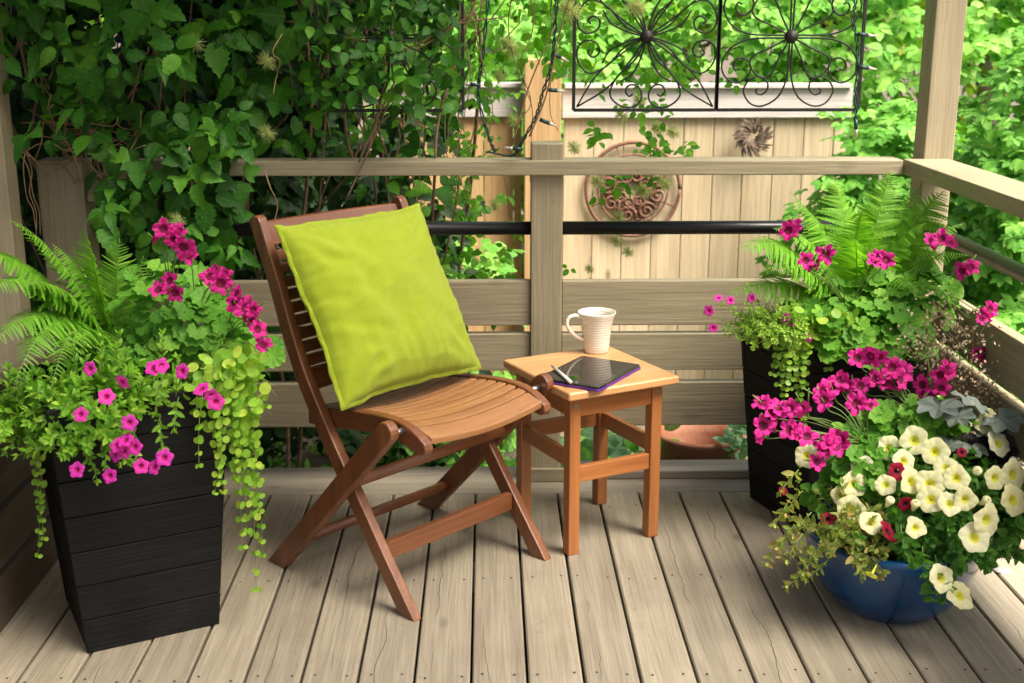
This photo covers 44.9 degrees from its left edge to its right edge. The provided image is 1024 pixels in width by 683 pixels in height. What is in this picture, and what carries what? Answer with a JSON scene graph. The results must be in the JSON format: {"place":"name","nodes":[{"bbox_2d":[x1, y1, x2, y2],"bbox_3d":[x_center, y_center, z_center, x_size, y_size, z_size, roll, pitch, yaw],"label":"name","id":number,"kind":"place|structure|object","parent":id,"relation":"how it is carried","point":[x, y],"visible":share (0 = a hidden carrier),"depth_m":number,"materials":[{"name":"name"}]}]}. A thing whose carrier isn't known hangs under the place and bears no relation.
{"place":"outdoors","nodes":[
{"label":"outdoors","id":0,"kind":"place"},
{"bbox_2d":[366,501,630,682],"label":"deck joists","id":1,"kind":"object","parent":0,"point":[472,626],"visible":0.06,"depth_m":3.08,"materials":[{"name":"wood"}]},
{"bbox_2d":[0,492,1023,682],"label":"decking","id":2,"kind":"object","parent":1,"relation":"on","point":[705,597],"visible":0.6,"depth_m":2.87,"materials":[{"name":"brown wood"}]},
{"bbox_2d":[0,27,34,372],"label":"porch post","id":3,"kind":"object","parent":2,"relation":"on","point":[12,244],"visible":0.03,"depth_m":3.31,"materials":[{"name":"wood"}]},
{"bbox_2d":[0,313,97,631],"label":"deck railing","id":4,"kind":"object","parent":2,"relation":"on","point":[24,570],"depth_m":2.91,"materials":[{"name":"beige wood"}]},
{"bbox_2d":[21,353,226,652],"bbox_3d":[-0.865,0.353,2.816,0.374,0.573,0.374,-8,17,-27],"label":"planter box","id":5,"kind":"object","parent":2,"relation":"on","point":[139,556],"visible":0.73,"depth_m":2.69,"materials":[{"name":"wood"}]},
{"bbox_2d":[0,218,159,388],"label":"fern","id":6,"kind":"object","parent":5,"relation":"in","point":[92,325],"visible":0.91,"depth_m":2.66,"materials":[{"name":"green plant"}]},
{"bbox_2d":[0,328,224,485],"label":"trailing petunia","id":7,"kind":"object","parent":5,"relation":"in","point":[112,384],"visible":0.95,"depth_m":2.51,"materials":[{"name":"green plant"}]},
{"bbox_2d":[25,343,271,592],"bbox_3d":[-0.752,0.299,2.631,0.516,0.582,0.223,-6,16,-21],"label":"creeping jenny","id":8,"kind":"object","parent":5,"relation":"in","point":[235,372],"visible":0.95,"depth_m":2.63,"materials":[{"name":"green plant"}]},
{"bbox_2d":[65,216,285,385],"bbox_3d":[-0.727,-0.077,2.784,0.506,0.460,0.334,3,15,11],"label":"geranium","id":9,"kind":"object","parent":5,"relation":"in","point":[234,315],"visible":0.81,"depth_m":2.72,"materials":[{"name":"green plant"}]},
{"bbox_2d":[171,330,274,424],"bbox_3d":[-0.627,0.076,2.711,0.259,0.238,0.147,7,17,26],"label":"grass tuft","id":10,"kind":"object","parent":5,"relation":"in","point":[185,380],"visible":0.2,"depth_m":2.69,"materials":[{"name":"green plant"}]},
{"bbox_2d":[250,195,553,621],"bbox_3d":[-0.261,0.126,3.077,0.589,0.881,0.541,14,20,42],"label":"folding chair","id":11,"kind":"object","parent":2,"relation":"on","point":[480,417],"visible":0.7,"depth_m":2.98,"materials":[{"name":"red wood"}]},
{"bbox_2d":[274,203,481,410],"bbox_3d":[-0.316,-0.102,3.049,0.469,0.472,0.174,-15,-9,-45],"label":"cushion","id":12,"kind":"object","parent":11,"relation":"on","point":[378,299],"visible":1,"depth_m":2.96,"materials":[{"name":"fabric"}]},
{"bbox_2d":[504,346,678,555],"bbox_3d":[0.203,0.287,3.308,0.330,0.452,0.350,-8,17,-27],"label":"side table","id":13,"kind":"object","parent":2,"relation":"on","point":[579,409],"visible":0.77,"depth_m":3.23,"materials":[{"name":"brown wood"}]},
{"bbox_2d":[565,307,615,354],"bbox_3d":[0.223,-0.025,3.380,0.105,0.112,0.130,12,19,38],"label":"mug","id":14,"kind":"object","parent":13,"relation":"on","point":[596,324],"visible":1,"depth_m":3.36,"materials":[{"name":"beige ceramic"}]},
{"bbox_2d":[547,356,640,391],"bbox_3d":[0.201,0.080,3.180,0.178,0.012,0.246,9,17,30],"label":"tablet computer","id":15,"kind":"object","parent":13,"relation":"on","point":[591,373],"visible":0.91,"depth_m":3.16,"materials":[{"name":"black glass"}]},
{"bbox_2d":[551,365,571,383],"bbox_3d":[0.123,0.081,3.136,0.008,0.008,0.159,-4,15,-15],"label":"stylus","id":16,"kind":"object","parent":15,"relation":"on","point":[564,376],"visible":1,"depth_m":3.12,"materials":[{"name":"white plastic"}]},
{"bbox_2d":[740,311,934,533],"bbox_3d":[0.873,0.211,3.422,0.371,0.538,0.370,-5,16,-20],"label":"planter box","id":17,"kind":"object","parent":2,"relation":"on","point":[770,461],"visible":0.38,"depth_m":3.35,"materials":[{"name":"wood"}]},
{"bbox_2d":[702,283,821,358],"bbox_3d":[0.636,-0.063,3.108,0.242,0.185,0.272,13,20,41],"label":"trailing petunia","id":18,"kind":"object","parent":17,"relation":"in","point":[755,330],"visible":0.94,"depth_m":3.08,"materials":[{"name":"green plant"}]},
{"bbox_2d":[768,300,858,513],"bbox_3d":[0.765,0.172,3.177,0.235,0.559,0.123,0,15,-1],"label":"creeping jenny","id":19,"kind":"object","parent":17,"relation":"in","point":[805,346],"visible":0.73,"depth_m":3.11,"materials":[{"name":"green plant"}]},
{"bbox_2d":[726,169,967,308],"bbox_3d":[0.875,-0.218,3.238,0.685,0.427,0.377,0,15,-1],"label":"fern","id":20,"kind":"object","parent":17,"relation":"in","point":[853,238],"visible":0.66,"depth_m":3.24,"materials":[{"name":"green plant"}]},
{"bbox_2d":[778,216,998,369],"bbox_3d":[0.932,-0.135,3.158,0.598,0.413,0.334,0,15,-1],"label":"geranium","id":21,"kind":"object","parent":17,"relation":"in","point":[882,311],"visible":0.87,"depth_m":3.09,"materials":[{"name":"green plant"}]},
{"bbox_2d":[804,501,978,623],"bbox_3d":[0.891,0.526,2.915,0.410,0.190,0.410,0,15,-1],"label":"blue pot","id":22,"kind":"object","parent":2,"relation":"on","point":[895,597],"visible":0.48,"depth_m":2.77,"materials":[{"name":"ceramic"}]},
{"bbox_2d":[761,469,900,593],"bbox_3d":[0.728,0.395,2.748,0.265,0.272,0.344,7,16,25],"label":"variegated trailer","id":23,"kind":"object","parent":22,"relation":"in","point":[841,529],"visible":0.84,"depth_m":2.70,"materials":[{"name":"green plant"}]},
{"bbox_2d":[751,343,980,522],"bbox_3d":[0.810,0.256,2.908,0.557,0.498,0.331,0,15,-1],"label":"geranium","id":24,"kind":"object","parent":22,"relation":"in","point":[862,431],"visible":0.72,"depth_m":2.85,"materials":[{"name":"pink plant"}]},
{"bbox_2d":[779,447,973,568],"bbox_3d":[0.844,0.369,2.818,0.302,0.293,0.404,-5,16,-20],"label":"petunia","id":25,"kind":"object","parent":22,"relation":"in","point":[896,516],"visible":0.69,"depth_m":2.71,"materials":[{"name":"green plant"}]},
{"bbox_2d":[795,408,1023,608],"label":"petunia","id":26,"kind":"object","parent":22,"relation":"in","point":[992,532],"visible":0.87,"depth_m":2.71,"materials":[{"name":"white plant"}]},
{"bbox_2d":[889,290,1023,470],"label":"coral bells","id":27,"kind":"object","parent":22,"relation":"in","point":[953,411],"visible":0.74,"depth_m":2.92,"materials":[{"name":"grey plant"}]},
{"bbox_2d":[903,159,1023,468],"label":"deck railing","id":28,"kind":"object","parent":2,"relation":"on","point":[997,191],"visible":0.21,"depth_m":3.06,"materials":[{"name":"brown wood"}]},
{"bbox_2d":[224,463,1023,501],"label":"deck border","id":29,"kind":"object","parent":1,"relation":"on","point":[311,482],"visible":0.29,"depth_m":3.68,"materials":[{"name":"grey wood"}]},
{"bbox_2d":[36,157,124,334],"bbox_3d":[-1.233,-0.071,3.670,0.167,0.958,0.280,0,15,-1],"label":"corner post","id":30,"kind":"object","parent":29,"relation":"on","point":[67,205],"visible":0.38,"depth_m":3.45,"materials":[{"name":"brown wood"}]},
{"bbox_2d":[103,141,902,481],"bbox_3d":[-0.008,-0.075,3.603,2.324,1.000,0.107,0,15,-1],"label":"deck railing","id":31,"kind":"object","parent":29,"relation":"on","point":[545,299],"visible":0.49,"depth_m":3.57,"materials":[{"name":"beige wood"}]},
{"bbox_2d":[562,459,749,478],"bbox_3d":[0.652,0.387,3.764,0.995,0.026,0.099,0,15,-1],"label":"timber sleeper","id":32,"kind":"object","parent":29,"relation":"on","point":[718,468],"visible":0.21,"depth_m":3.72,"materials":[{"name":"grey wood"}]},
{"bbox_2d":[908,0,966,339],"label":"porch post","id":33,"kind":"object","parent":29,"relation":"on","point":[941,63],"visible":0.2,"depth_m":3.44,"materials":[{"name":"beige wood"}]},
{"bbox_3d":[-0.324,-1.365,0.853,3.800,0.178,4.760,0,15,-1],"label":"pergola frame","id":34,"kind":"object","parent":33,"relation":"on","visible":0},
{"bbox_2d":[314,0,464,111],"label":"iron panel","id":35,"kind":"object","parent":34,"relation":"hanging from","point":[391,32],"visible":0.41,"depth_m":3.40,"materials":[{"name":"black metal"}]},
{"bbox_2d":[572,0,721,111],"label":"iron panel","id":36,"kind":"object","parent":34,"relation":"hanging from","point":[647,37],"visible":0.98,"depth_m":3.41,"materials":[{"name":"black metal"}]},
{"bbox_2d":[715,0,867,111],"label":"iron panel","id":37,"kind":"object","parent":34,"relation":"hanging from","point":[791,36],"visible":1,"depth_m":3.42,"materials":[{"name":"black metal"}]},
{"bbox_2d":[850,0,876,137],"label":"string lights","id":38,"kind":"object","parent":37,"relation":"hanging from","point":[861,34],"visible":1,"depth_m":3.40},
{"bbox_2d":[34,30,1023,682],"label":"ground","id":39,"kind":"structure","parent":0,"point":[324,458],"depth_m":5.23,"materials":[{"name":"soil"}]},
{"bbox_2d":[84,15,197,81],"bbox_3d":[-3.370,-2.218,7.670,4.095,3.807,2.714,0,15,-1],"label":"garden tree","id":40,"kind":"object","parent":39,"relation":"on","point":[92,22],"depth_m":7.61,"materials":[{"name":"green plant"}]},
{"bbox_2d":[8,0,411,374],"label":"hedge","id":41,"kind":"object","parent":39,"relation":"on","point":[289,194],"visible":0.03,"depth_m":4.85,"materials":[{"name":"green plant"}]},
{"bbox_2d":[0,0,789,467],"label":"climbing vine","id":42,"kind":"object","parent":39,"relation":"on","point":[200,146],"visible":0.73,"depth_m":3.40,"materials":[{"name":"green plant"}]},
{"bbox_2d":[465,0,495,151],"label":"string lights","id":43,"kind":"object","parent":42,"relation":"hanging from","point":[477,84],"visible":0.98,"depth_m":3.52},
{"bbox_2d":[485,0,568,156],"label":"string lights","id":44,"kind":"object","parent":42,"relation":"hanging from","point":[519,148],"visible":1,"depth_m":3.38},
{"bbox_2d":[225,436,639,467],"bbox_3d":[0.059,0.521,4.402,3.555,0.225,1.041,0,15,-1],"label":"ground cover","id":45,"kind":"object","parent":39,"relation":"on","point":[270,460],"visible":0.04,"depth_m":4.63,"materials":[{"name":"green plant"}]},
{"bbox_2d":[361,238,526,463],"bbox_3d":[-0.281,0.037,4.809,0.789,0.965,0.710,0,15,-1],"label":"garden bush","id":46,"kind":"object","parent":39,"relation":"on","point":[503,270],"visible":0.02,"depth_m":4.85,"materials":[{"name":"green plant"}]},
{"bbox_2d":[389,82,523,375],"bbox_3d":[-0.245,-0.463,5.669,0.595,1.414,0.085,0,15,-1],"label":"cedar fence","id":47,"kind":"object","parent":39,"relation":"on","point":[494,186],"visible":0.25,"depth_m":5.59,"materials":[{"name":"beige wood"}]},
{"bbox_2d":[225,430,747,563],"bbox_3d":[0.064,0.516,4.399,3.550,0.220,1.019,0,15,-1],"label":"ground cover","id":48,"kind":"object","parent":39,"relation":"on","point":[313,448],"visible":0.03,"depth_m":4.61,"materials":[{"name":"green plant"}]},
{"bbox_2d":[560,425,680,459],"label":"garden plant","id":49,"kind":"object","parent":48,"relation":"on","point":[619,446],"visible":0.29,"depth_m":4.00,"materials":[{"name":"green plant"}]},
{"bbox_2d":[358,0,679,155],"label":"garden tree","id":50,"kind":"object","parent":39,"relation":"on","point":[599,5],"visible":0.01,"depth_m":7.74,"materials":[{"name":"green plant"}]},
{"bbox_2d":[353,0,711,327],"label":"garden bush","id":51,"kind":"object","parent":39,"relation":"on","point":[612,71],"visible":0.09,"depth_m":6.04,"materials":[{"name":"green plant"}]},
{"bbox_2d":[523,58,561,331],"bbox_3d":[0.134,-0.497,5.588,0.160,1.520,0.090,0,15,-1],"label":"fence post","id":52,"kind":"object","parent":39,"relation":"on","point":[543,132],"visible":0.1,"depth_m":5.41,"materials":[{"name":"beige wood"}]},
{"bbox_2d":[660,425,746,459],"bbox_3d":[0.622,0.476,4.133,0.320,0.385,0.320,0,15,-1],"label":"terracotta pot","id":53,"kind":"object","parent":39,"relation":"on","point":[697,442],"visible":0.19,"depth_m":4.02,"materials":[{"name":"orange ceramic"}]},
{"bbox_2d":[712,425,747,458],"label":"garden plant","id":54,"kind":"object","parent":53,"relation":"in","point":[729,436],"visible":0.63,"depth_m":3.92,"materials":[{"name":"green plant"}]},
{"bbox_2d":[562,83,852,378],"bbox_3d":[0.870,-0.467,5.691,1.295,1.410,0.085,0,15,-1],"label":"cedar fence","id":55,"kind":"object","parent":39,"relation":"on","point":[799,134],"visible":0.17,"depth_m":5.62,"materials":[{"name":"beige wood"}]},
{"bbox_2d":[584,140,680,237],"bbox_3d":[0.547,-0.688,5.603,0.441,0.441,0.018,0,15,-1],"label":"wall medallion","id":56,"kind":"object","parent":55,"relation":"attached to","point":[641,205],"depth_m":5.61,"materials":[{"name":"brown metal"}]},
{"bbox_2d":[732,116,774,156],"bbox_3d":[1.072,-0.906,5.515,0.189,0.191,0.039,0,15,-1],"label":"twig wreath","id":57,"kind":"object","parent":55,"relation":"attached to","point":[759,141],"visible":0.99,"depth_m":5.51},
{"bbox_2d":[516,0,902,254],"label":"garden tree","id":58,"kind":"object","parent":39,"relation":"on","point":[705,29],"visible":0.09,"depth_m":8.09,"materials":[{"name":"green plant"}]},
{"bbox_2d":[561,0,918,263],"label":"garden bush","id":59,"kind":"object","parent":39,"relation":"on","point":[728,35],"visible":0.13,"depth_m":5.94,"materials":[{"name":"green plant"}]},
{"bbox_2d":[671,0,1023,287],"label":"garden bush","id":60,"kind":"object","parent":39,"relation":"on","point":[991,35],"visible":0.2,"depth_m":5.74,"materials":[{"name":"green plant"}]},
{"bbox_2d":[753,98,1022,299],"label":"garden bush","id":61,"kind":"object","parent":39,"relation":"on","point":[888,138],"visible":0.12,"depth_m":4.98,"materials":[{"name":"green plant"}]},
{"bbox_2d":[824,0,1023,129],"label":"garden tree","id":62,"kind":"object","parent":39,"relation":"on","point":[972,89],"visible":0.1,"depth_m":8.19,"materials":[{"name":"green plant"}]},
{"bbox_2d":[937,25,1023,398],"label":"garden bush","id":63,"kind":"object","parent":39,"relation":"on","point":[1000,150],"visible":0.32,"depth_m":4.59,"materials":[{"name":"green plant"}]},
{"bbox_2d":[939,311,1023,462],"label":"garden bush","id":64,"kind":"object","parent":39,"relation":"on","point":[1014,320],"visible":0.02,"depth_m":4.15,"materials":[{"name":"green plant"}]},
{"bbox_2d":[94,1,971,29],"label":"sky","id":65,"kind":"structure","parent":0,"point":[823,26],"materials":[{"name":"white"}]},
{"bbox_2d":[993,566,1010,573],"bbox_3d":[1.228,0.571,3.105,0.042,0.004,0.042,0,15,-1],"label":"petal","id":66,"kind":"object","parent":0,"point":[1002,569],"visible":0.88,"depth_m":3.10,"materials":[{"name":"white plant"}]}
]}

